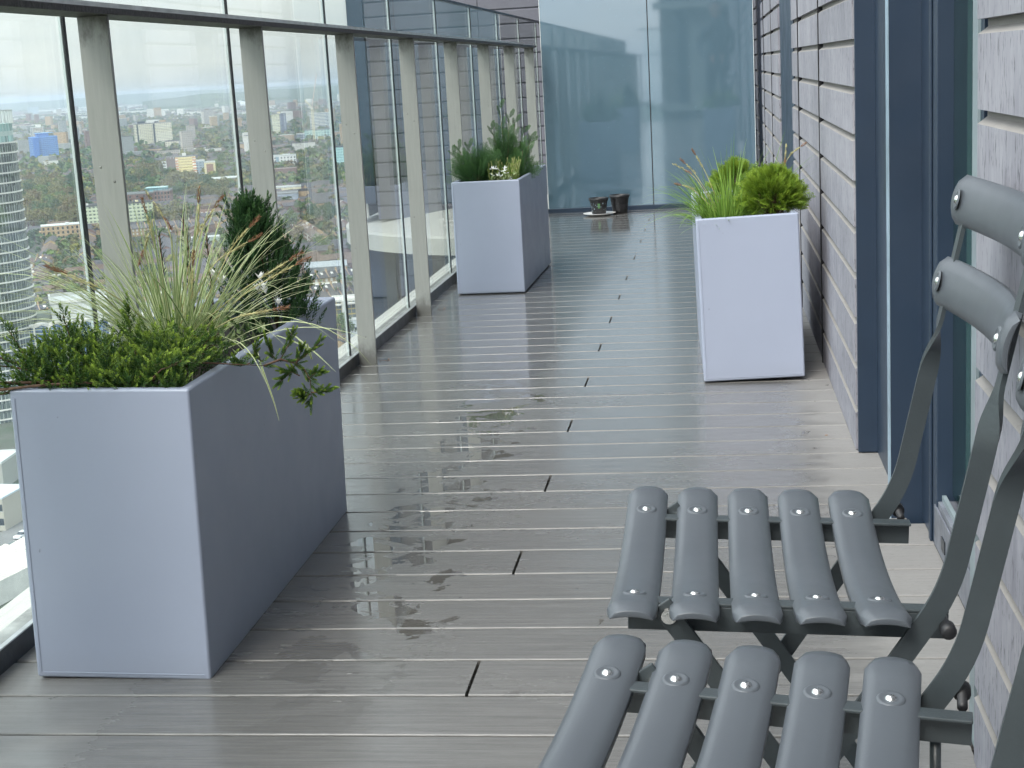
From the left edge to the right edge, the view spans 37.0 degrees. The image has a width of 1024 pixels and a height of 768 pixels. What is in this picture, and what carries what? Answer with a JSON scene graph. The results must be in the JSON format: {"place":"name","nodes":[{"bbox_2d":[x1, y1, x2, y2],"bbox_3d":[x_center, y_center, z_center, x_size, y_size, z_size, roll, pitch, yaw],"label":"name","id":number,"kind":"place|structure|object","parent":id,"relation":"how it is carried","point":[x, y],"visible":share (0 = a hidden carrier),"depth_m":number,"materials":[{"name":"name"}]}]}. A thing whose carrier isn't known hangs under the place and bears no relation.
{"place":"outdoors","nodes":[
{"label":"outdoors","id":0,"kind":"place"},
{"bbox_2d":[0,449,17,483],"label":"barrel roof block","id":1,"kind":"structure","parent":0,"point":[8,468],"depth_m":411.30,"materials":[{"name":"white metal"}]},
{"bbox_2d":[0,522,23,545],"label":"street","id":2,"kind":"structure","parent":0,"point":[6,536],"depth_m":363.98,"materials":[{"name":"grey asphalt"}]},
{"bbox_2d":[13,530,23,538],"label":"parked car","id":3,"kind":"object","parent":2,"relation":"on","point":[20,534],"visible":0.56,"depth_m":358.98,"materials":[{"name":"paint"}]},
{"bbox_2d":[0,83,338,111],"bbox_3d":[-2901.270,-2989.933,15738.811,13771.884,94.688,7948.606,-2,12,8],"label":"hill","id":4,"kind":"structure","parent":0,"point":[126,99],"depth_m":15433.01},
{"bbox_2d":[0,100,341,608],"bbox_3d":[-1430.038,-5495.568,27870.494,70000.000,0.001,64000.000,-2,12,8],"label":"ground","id":5,"kind":"structure","parent":0,"point":[7,440],"depth_m":1002.64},
{"bbox_2d":[0,484,22,530],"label":"street front building","id":6,"kind":"structure","parent":5,"relation":"on","point":[10,509],"depth_m":370.22,"materials":[{"name":"white concrete"}]},
{"bbox_2d":[0,537,28,605],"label":"building","id":7,"kind":"structure","parent":5,"relation":"on","point":[14,580],"depth_m":319.54,"materials":[{"name":"white concrete"}]},
{"bbox_2d":[0,109,36,423],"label":"round tower","id":8,"kind":"structure","parent":5,"relation":"on","point":[13,228],"depth_m":486.87,"materials":[{"name":"grey glass"}]},
{"bbox_2d":[21,179,36,190],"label":"tree","id":9,"kind":"object","parent":5,"relation":"on","point":[26,185],"visible":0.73,"depth_m":1540.07,"materials":[{"name":"green plant"}]},
{"bbox_2d":[23,188,42,202],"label":"tree","id":10,"kind":"object","parent":5,"relation":"on","point":[34,192],"visible":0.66,"depth_m":1369.91,"materials":[{"name":"green plant"}]},
{"bbox_2d":[27,106,38,113],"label":"gas holder","id":11,"kind":"object","parent":5,"relation":"on","point":[33,109],"visible":0.95,"depth_m":9887.06,"materials":[{"name":"white metal"}]},
{"bbox_2d":[24,208,43,225],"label":"tree","id":12,"kind":"object","parent":5,"relation":"on","point":[33,215],"visible":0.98,"depth_m":1170.12,"materials":[{"name":"green plant"}]},
{"bbox_2d":[27,228,40,241],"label":"tree","id":13,"kind":"object","parent":5,"relation":"on","point":[34,232],"visible":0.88,"depth_m":1082.45,"materials":[{"name":"green plant"}]},
{"bbox_2d":[25,209,47,223],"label":"tree","id":14,"kind":"object","parent":5,"relation":"on","point":[42,214],"visible":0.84,"depth_m":1176.86,"materials":[{"name":"green plant"}]},
{"bbox_2d":[29,201,49,209],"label":"tree","id":15,"kind":"object","parent":5,"relation":"on","point":[42,205],"visible":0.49,"depth_m":1249.94,"materials":[{"name":"green plant"}]},
{"bbox_2d":[28,132,58,157],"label":"wrapped tower block","id":16,"kind":"structure","parent":5,"relation":"on","point":[43,143],"depth_m":2490.23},
{"bbox_2d":[37,207,53,222],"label":"tree","id":17,"kind":"object","parent":5,"relation":"on","point":[46,210],"visible":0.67,"depth_m":1199.58,"materials":[{"name":"green plant"}]},
{"bbox_2d":[45,198,62,210],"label":"tree","id":18,"kind":"object","parent":5,"relation":"on","point":[52,205],"visible":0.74,"depth_m":1256.17,"materials":[{"name":"green plant"}]},
{"bbox_2d":[39,222,80,245],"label":"brick flats","id":19,"kind":"structure","parent":5,"relation":"on","point":[63,230],"depth_m":1072.90,"materials":[{"name":"beige brick"}]},
{"bbox_2d":[56,200,77,216],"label":"tree","id":20,"kind":"object","parent":5,"relation":"on","point":[65,205],"visible":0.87,"depth_m":1195.91,"materials":[{"name":"green plant"}]},
{"bbox_2d":[63,171,74,181],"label":"tree","id":21,"kind":"object","parent":5,"relation":"on","point":[70,176],"visible":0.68,"depth_m":1660.37,"materials":[{"name":"green plant"}]},
{"bbox_2d":[64,208,79,221],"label":"tree","id":22,"kind":"object","parent":5,"relation":"on","point":[74,215],"visible":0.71,"depth_m":1184.63,"materials":[{"name":"green plant"}]},
{"bbox_2d":[29,289,155,363],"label":"zigzag glass building","id":23,"kind":"structure","parent":5,"relation":"on","point":[45,315],"depth_m":503.61,"materials":[{"name":"white concrete"}]},
{"bbox_2d":[85,200,152,223],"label":"green slab block","id":24,"kind":"structure","parent":5,"relation":"on","point":[92,212],"depth_m":1175.03,"materials":[{"name":"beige concrete"}]},
{"bbox_2d":[130,224,138,236],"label":"terraced house","id":25,"kind":"structure","parent":5,"relation":"on","point":[134,228],"depth_m":1100.51,"materials":[{"name":"yellow brick"}]},
{"bbox_2d":[131,169,146,178],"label":"tree","id":26,"kind":"object","parent":5,"relation":"on","point":[138,174],"visible":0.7,"depth_m":1650.79,"materials":[{"name":"green plant"}]},
{"bbox_2d":[127,191,153,200],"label":"brick apartment block","id":27,"kind":"structure","parent":5,"relation":"on","point":[131,196],"depth_m":1381.64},
{"bbox_2d":[133,121,153,143],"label":"twin slab block","id":28,"kind":"structure","parent":5,"relation":"on","point":[143,130],"depth_m":2924.97,"materials":[{"name":"beige concrete"}]},
{"bbox_2d":[147,164,160,174],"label":"tree","id":29,"kind":"object","parent":5,"relation":"on","point":[152,169],"visible":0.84,"depth_m":1723.95,"materials":[{"name":"green plant"}]},
{"bbox_2d":[145,186,172,200],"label":"brick apartment block","id":30,"kind":"structure","parent":5,"relation":"on","point":[163,193],"depth_m":1357.27,"materials":[{"name":"brown brick"}]},
{"bbox_2d":[150,203,168,219],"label":"tree","id":31,"kind":"object","parent":5,"relation":"on","point":[160,208],"visible":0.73,"depth_m":1148.90,"materials":[{"name":"green plant"}]},
{"bbox_2d":[152,120,172,142],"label":"twin slab block","id":32,"kind":"structure","parent":5,"relation":"on","point":[162,130],"depth_m":2909.05,"materials":[{"name":"beige concrete"}]},
{"bbox_2d":[159,210,173,220],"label":"tree","id":33,"kind":"object","parent":5,"relation":"on","point":[166,214],"visible":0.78,"depth_m":1142.13,"materials":[{"name":"green plant"}]},
{"bbox_2d":[166,156,175,167],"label":"brown wing block","id":34,"kind":"structure","parent":5,"relation":"on","point":[170,160],"depth_m":1818.21,"materials":[{"name":"concrete"}]},
{"bbox_2d":[164,199,181,215],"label":"tree","id":35,"kind":"object","parent":5,"relation":"on","point":[176,202],"visible":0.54,"depth_m":1177.08,"materials":[{"name":"green plant"}]},
{"bbox_2d":[166,172,180,182],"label":"tree","id":36,"kind":"object","parent":5,"relation":"on","point":[176,175],"visible":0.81,"depth_m":1552.95,"materials":[{"name":"green plant"}]},
{"bbox_2d":[174,223,182,235],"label":"terraced house","id":37,"kind":"structure","parent":5,"relation":"on","point":[177,225],"depth_m":1091.86,"materials":[{"name":"yellow brick"}]},
{"bbox_2d":[171,201,191,219],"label":"tree","id":38,"kind":"object","parent":5,"relation":"on","point":[179,208],"visible":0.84,"depth_m":1136.52,"materials":[{"name":"green plant"}]},
{"bbox_2d":[12,99,353,313],"bbox_3d":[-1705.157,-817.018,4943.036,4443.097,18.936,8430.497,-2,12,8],"label":"distant trees","id":39,"kind":"object","parent":5,"relation":"on","point":[178,125],"visible":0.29,"depth_m":1829.43,"materials":[{"name":"green plant"}]},
{"bbox_2d":[12,94,353,297],"bbox_3d":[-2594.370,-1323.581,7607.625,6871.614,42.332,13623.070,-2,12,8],"label":"city buildings","id":40,"kind":"structure","parent":5,"relation":"on","point":[187,138],"depth_m":2017.81,"materials":[{"name":"grey concrete"}]},
{"bbox_2d":[175,203,195,217],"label":"tree","id":41,"kind":"object","parent":5,"relation":"on","point":[192,209],"visible":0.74,"depth_m":1144.28,"materials":[{"name":"green plant"}]},
{"bbox_2d":[175,148,196,172],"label":"yellow tower block","id":42,"kind":"structure","parent":5,"relation":"on","point":[184,161],"depth_m":1720.44,"materials":[{"name":"white concrete"}]},
{"bbox_2d":[196,159,204,173],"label":"glass office","id":43,"kind":"structure","parent":5,"relation":"on","point":[199,164],"depth_m":1765.06,"materials":[{"name":"white glass"}]},
{"bbox_2d":[194,181,213,194],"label":"tree","id":44,"kind":"object","parent":5,"relation":"on","point":[204,186],"visible":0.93,"depth_m":1387.63,"materials":[{"name":"green plant"}]},
{"bbox_2d":[198,174,212,194],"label":"tree","id":45,"kind":"object","parent":5,"relation":"on","point":[204,177],"visible":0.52,"depth_m":1482.26,"materials":[{"name":"green plant"}]},
{"bbox_2d":[201,109,213,123],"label":"tower block","id":46,"kind":"structure","parent":5,"relation":"on","point":[206,114],"depth_m":3996.05,"materials":[{"name":"white concrete"}]},
{"bbox_2d":[193,205,223,212],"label":"brown roof block","id":47,"kind":"structure","parent":5,"relation":"on","point":[203,209],"depth_m":1191.55,"materials":[{"name":"tile"}]},
{"bbox_2d":[204,161,215,174],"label":"framed brick block","id":48,"kind":"structure","parent":5,"relation":"on","point":[209,166],"depth_m":1715.50,"materials":[{"name":"beige brick"}]},
{"bbox_2d":[207,218,215,232],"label":"terraced house","id":49,"kind":"structure","parent":5,"relation":"on","point":[211,227],"depth_m":1102.01,"materials":[{"name":"grey brick"}]},
{"bbox_2d":[212,175,228,186],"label":"tree","id":50,"kind":"object","parent":5,"relation":"on","point":[221,181],"visible":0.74,"depth_m":1459.65,"materials":[{"name":"green plant"}]},
{"bbox_2d":[214,185,229,196],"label":"tree","id":51,"kind":"object","parent":5,"relation":"on","point":[223,189],"visible":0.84,"depth_m":1371.40,"materials":[{"name":"green plant"}]},
{"bbox_2d":[271,113,280,132],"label":"banded tower","id":52,"kind":"structure","parent":5,"relation":"on","point":[275,122],"depth_m":3099.33,"materials":[{"name":"beige concrete"}]},
{"bbox_2d":[277,112,286,132],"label":"navy tower","id":53,"kind":"structure","parent":5,"relation":"on","point":[283,125],"depth_m":3137.02,"materials":[{"name":"blue glass"}]},
{"bbox_2d":[273,154,296,163],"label":"white office","id":54,"kind":"structure","parent":5,"relation":"on","point":[283,157],"depth_m":1835.77,"materials":[{"name":"concrete"}]},
{"bbox_2d":[275,167,296,173],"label":"red ridge block","id":55,"kind":"structure","parent":5,"relation":"on","point":[287,169],"depth_m":1641.56,"materials":[{"name":"concrete"}]},
{"bbox_2d":[277,190,298,199],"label":"grey roof works","id":56,"kind":"structure","parent":5,"relation":"on","point":[293,194],"depth_m":1314.39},
{"bbox_2d":[276,185,300,189],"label":"cream low block","id":57,"kind":"structure","parent":5,"relation":"on","point":[286,187],"depth_m":1415.49,"materials":[{"name":"white concrete"}]},
{"bbox_2d":[283,210,299,228],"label":"tree","id":58,"kind":"object","parent":5,"relation":"on","point":[290,216],"visible":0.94,"depth_m":1047.44,"materials":[{"name":"green plant"}]},
{"bbox_2d":[294,200,307,214],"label":"tree","id":59,"kind":"object","parent":5,"relation":"on","point":[301,206],"visible":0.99,"depth_m":1193.23,"materials":[{"name":"green plant"}]},
{"bbox_2d":[298,188,308,196],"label":"brown house block","id":60,"kind":"structure","parent":5,"relation":"on","point":[303,192],"depth_m":1320.55,"materials":[{"name":"brown concrete"}]},
{"bbox_2d":[305,74,316,139],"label":"tower crane","id":61,"kind":"object","parent":5,"relation":"on","point":[310,107],"visible":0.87,"depth_m":2529.83,"materials":[{"name":"beige metal"}]},
{"bbox_2d":[304,206,324,221],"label":"tree","id":62,"kind":"object","parent":5,"relation":"on","point":[314,211],"visible":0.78,"depth_m":1090.74,"materials":[{"name":"green plant"}]},
{"bbox_2d":[304,128,330,138],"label":"glass podium","id":63,"kind":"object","parent":5,"relation":"on","point":[322,132],"visible":0.56,"depth_m":2682.51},
{"bbox_2d":[309,112,329,128],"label":"white banded tower","id":64,"kind":"structure","parent":5,"relation":"on","point":[321,118],"depth_m":3199.49,"materials":[{"name":"concrete"}]},
{"bbox_2d":[314,270,328,281],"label":"terraced house","id":65,"kind":"structure","parent":5,"relation":"on","point":[323,276],"depth_m":764.89,"materials":[{"name":"brick"}]},
{"bbox_2d":[315,238,332,245],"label":"tree","id":66,"kind":"object","parent":5,"relation":"on","point":[322,242],"visible":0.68,"depth_m":906.06,"materials":[{"name":"green plant"}]},
{"bbox_2d":[304,259,347,272],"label":"bus depot shed","id":67,"kind":"structure","parent":5,"relation":"on","point":[319,266],"depth_m":793.65,"materials":[{"name":"white metal"}]},
{"bbox_2d":[319,283,333,291],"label":"terraced house","id":68,"kind":"structure","parent":5,"relation":"on","point":[328,287],"depth_m":716.33,"materials":[{"name":"brick"}]},
{"bbox_2d":[320,202,333,212],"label":"tree","id":69,"kind":"object","parent":5,"relation":"on","point":[325,205],"visible":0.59,"depth_m":1126.02,"materials":[{"name":"green plant"}]},
{"bbox_2d":[322,206,336,221],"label":"tree","id":70,"kind":"object","parent":5,"relation":"on","point":[330,213],"visible":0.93,"depth_m":1075.47,"materials":[{"name":"green plant"}]},
{"bbox_2d":[325,269,338,281],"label":"terraced house","id":71,"kind":"structure","parent":5,"relation":"on","point":[332,275],"depth_m":767.14,"materials":[{"name":"yellow brick"}]},
{"bbox_2d":[336,146,343,163],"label":"teal office","id":72,"kind":"structure","parent":5,"relation":"on","point":[339,154],"depth_m":1750.61,"materials":[{"name":"glass"}]},
{"bbox_2d":[332,294,355,333],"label":"pylon block","id":73,"kind":"structure","parent":5,"relation":"on","point":[339,301],"depth_m":620.27,"materials":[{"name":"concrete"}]},
{"bbox_2d":[336,312,352,328],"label":"tree","id":74,"kind":"object","parent":5,"relation":"on","point":[341,316],"visible":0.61,"depth_m":614.07,"materials":[{"name":"green plant"}]},
{"bbox_2d":[337,321,356,337],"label":"tree","id":75,"kind":"object","parent":5,"relation":"on","point":[342,326],"visible":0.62,"depth_m":604.57,"materials":[{"name":"green plant"}]},
{"bbox_2d":[349,317,356,337],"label":"shed","id":76,"kind":"structure","parent":5,"relation":"on","point":[353,319],"depth_m":614.48,"materials":[{"name":"white metal"}]},
{"bbox_2d":[345,0,757,319],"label":"neighbouring wing","id":77,"kind":"structure","parent":5,"relation":"on","point":[375,102],"depth_m":11.87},
{"bbox_2d":[0,258,455,630],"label":"ledge","id":78,"kind":"object","parent":77,"relation":"attached to","point":[15,608],"depth_m":5.82,"materials":[{"name":"concrete"}]},
{"bbox_2d":[0,0,346,102],"label":"sky","id":79,"kind":"structure","parent":0,"point":[147,57],"materials":[{"name":"white"}]},
{"bbox_2d":[142,86,338,109],"bbox_3d":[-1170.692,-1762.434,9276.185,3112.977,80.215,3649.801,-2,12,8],"label":"hill","id":80,"kind":"structure","parent":0,"point":[224,99],"depth_m":8540.82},
{"bbox_2d":[754,0,1023,767],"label":"apartment building","id":81,"kind":"structure","parent":0,"point":[901,118],"depth_m":3.12,"materials":[{"name":"blue paint"}]},
{"bbox_2d":[921,0,981,745],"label":"window","id":82,"kind":"structure","parent":81,"relation":"in","point":[950,29],"depth_m":2.89,"materials":[{"name":"glass"}]},
{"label":"deck substructure","id":83,"kind":"structure","parent":81,"relation":"attached to","visible":0},
{"bbox_2d":[0,208,976,767],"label":"deck","id":84,"kind":"structure","parent":83,"relation":"on","point":[442,598],"depth_m":3.27,"materials":[{"name":"grey wood"}]},
{"bbox_2d":[10,297,346,678],"bbox_3d":[-0.605,0.152,3.033,0.308,0.505,1.001,0,12,7],"label":"planter","id":85,"kind":"object","parent":84,"relation":"on","point":[179,532],"visible":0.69,"depth_m":2.58,"materials":[{"name":"grey paint"}]},
{"bbox_2d":[0,291,338,414],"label":"spreading juniper","id":86,"kind":"object","parent":85,"relation":"in","point":[162,363],"visible":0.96,"depth_m":2.58,"materials":[{"name":"green plant"}]},
{"bbox_2d":[0,184,366,418],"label":"striped sedge","id":87,"kind":"object","parent":85,"relation":"in","point":[165,301],"visible":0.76,"depth_m":2.88,"materials":[{"name":"green plant"}]},
{"bbox_2d":[156,210,217,315],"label":"grass stalks","id":88,"kind":"object","parent":85,"relation":"in","point":[160,243],"visible":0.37,"depth_m":3.04,"materials":[{"name":"brown plant"}]},
{"bbox_2d":[196,270,281,351],"bbox_3d":[-0.525,-0.150,2.954,0.186,0.158,0.242,-2,12,8],"label":"cyclamen","id":89,"kind":"object","parent":85,"relation":"in","point":[234,335],"visible":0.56,"depth_m":2.93,"materials":[{"name":"white plant"}]},
{"bbox_2d":[210,187,326,342],"bbox_3d":[-0.507,-0.251,3.178,0.242,0.322,0.232,-2,12,8],"label":"upright conifer","id":90,"kind":"object","parent":85,"relation":"on","point":[246,210],"visible":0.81,"depth_m":3.16,"materials":[{"name":"green plant"}]},
{"bbox_2d":[0,0,542,674],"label":"glass balustrade","id":91,"kind":"object","parent":84,"relation":"on","point":[16,634],"visible":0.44,"depth_m":5.13,"materials":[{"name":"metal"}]},
{"bbox_2d":[451,165,550,293],"bbox_3d":[-0.037,-0.758,7.323,0.308,0.505,1.001,-1,12,8],"label":"planter","id":92,"kind":"object","parent":84,"relation":"on","point":[501,236],"visible":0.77,"depth_m":6.86,"materials":[{"name":"grey paint"}]},
{"bbox_2d":[445,137,505,182],"bbox_3d":[-0.161,-0.998,6.953,0.292,0.256,0.286,-2,12,8],"label":"cypress","id":93,"kind":"object","parent":92,"relation":"on","point":[470,169],"visible":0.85,"depth_m":6.92,"materials":[{"name":"green plant"}]},
{"bbox_2d":[486,156,521,180],"bbox_3d":[-0.025,-0.972,6.971,0.160,0.132,0.263,-2,12,8],"label":"lime heather","id":94,"kind":"object","parent":92,"relation":"on","point":[511,170],"visible":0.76,"depth_m":6.93,"materials":[{"name":"green plant"}]},
{"bbox_2d":[490,166,518,179],"bbox_3d":[-0.031,-0.936,6.855,0.130,0.097,0.145,-2,12,8],"label":"variegated creeper","id":95,"kind":"object","parent":92,"relation":"on","point":[504,175],"visible":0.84,"depth_m":6.83,"materials":[{"name":"white plant"}]},
{"bbox_2d":[479,99,537,172],"bbox_3d":[-0.021,-1.166,7.360,0.302,0.408,0.304,-2,12,8],"label":"cypress","id":96,"kind":"object","parent":92,"relation":"on","point":[512,142],"visible":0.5,"depth_m":7.35,"materials":[{"name":"green plant"}]},
{"bbox_2d":[499,131,544,178],"bbox_3d":[0.025,-1.052,7.169,0.223,0.256,0.259,7,16,42],"label":"cypress","id":97,"kind":"object","parent":92,"relation":"on","point":[523,170],"visible":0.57,"depth_m":7.15,"materials":[{"name":"green plant"}]},
{"bbox_2d":[583,211,615,215],"bbox_3d":[0.589,-1.145,10.293,0.220,0.015,0.220,-2,12,8],"label":"saucer","id":98,"kind":"object","parent":84,"relation":"on","point":[606,213],"visible":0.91,"depth_m":10.24,"materials":[{"name":"white ceramic"}]},
{"bbox_2d":[589,197,607,213],"bbox_3d":[0.583,-1.199,10.282,0.133,0.105,0.133,-2,12,8],"label":"plant pot","id":99,"kind":"object","parent":98,"relation":"on","point":[598,205],"visible":1,"depth_m":10.24,"materials":[{"name":"grey ceramic"}]},
{"bbox_2d":[609,194,628,213],"bbox_3d":[0.728,-1.217,10.342,0.137,0.125,0.137,-2,12,8],"label":"plant pot","id":100,"kind":"object","parent":84,"relation":"on","point":[619,203],"visible":0.99,"depth_m":10.30,"materials":[{"name":"black plastic"}]},
{"bbox_2d":[538,0,755,213],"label":"glass screen","id":101,"kind":"object","parent":84,"relation":"on","point":[601,81],"visible":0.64,"depth_m":10.37,"materials":[{"name":"glass"}]},
{"bbox_2d":[691,191,804,381],"bbox_3d":[0.776,-0.363,5.144,0.308,0.505,1.001,-3,11,6],"label":"planter","id":102,"kind":"object","parent":84,"relation":"on","point":[749,294],"visible":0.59,"depth_m":4.66,"materials":[{"name":"grey paint"}]},
{"bbox_2d":[640,132,813,232],"bbox_3d":[0.688,-0.652,4.827,0.591,0.303,0.552,-2,12,8],"label":"green sedge","id":103,"kind":"object","parent":102,"relation":"on","point":[724,206],"visible":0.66,"depth_m":4.77,"materials":[{"name":"green plant"}]},
{"bbox_2d":[705,155,757,197],"bbox_3d":[0.752,-0.694,5.164,0.214,0.156,0.192,-2,12,8],"label":"golden thuja","id":104,"kind":"object","parent":102,"relation":"in","point":[737,164],"visible":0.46,"depth_m":5.14,"materials":[{"name":"green plant"}]},
{"bbox_2d":[733,162,815,214],"bbox_3d":[0.802,-0.599,4.737,0.257,0.179,0.235,-11,14,-35],"label":"golden thuja","id":105,"kind":"object","parent":102,"relation":"in","point":[781,187],"visible":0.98,"depth_m":4.69,"materials":[{"name":"green plant"}]},
{"bbox_2d":[538,357,1023,767],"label":"folding chair","id":106,"kind":"object","parent":84,"relation":"on","point":[894,717],"visible":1,"depth_m":1.28,"materials":[{"name":"grey paint"}]},
{"bbox_2d":[607,175,1023,767],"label":"folding chair","id":107,"kind":"object","parent":84,"relation":"on","point":[855,529],"visible":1,"depth_m":1.65,"materials":[{"name":"grey paint"}]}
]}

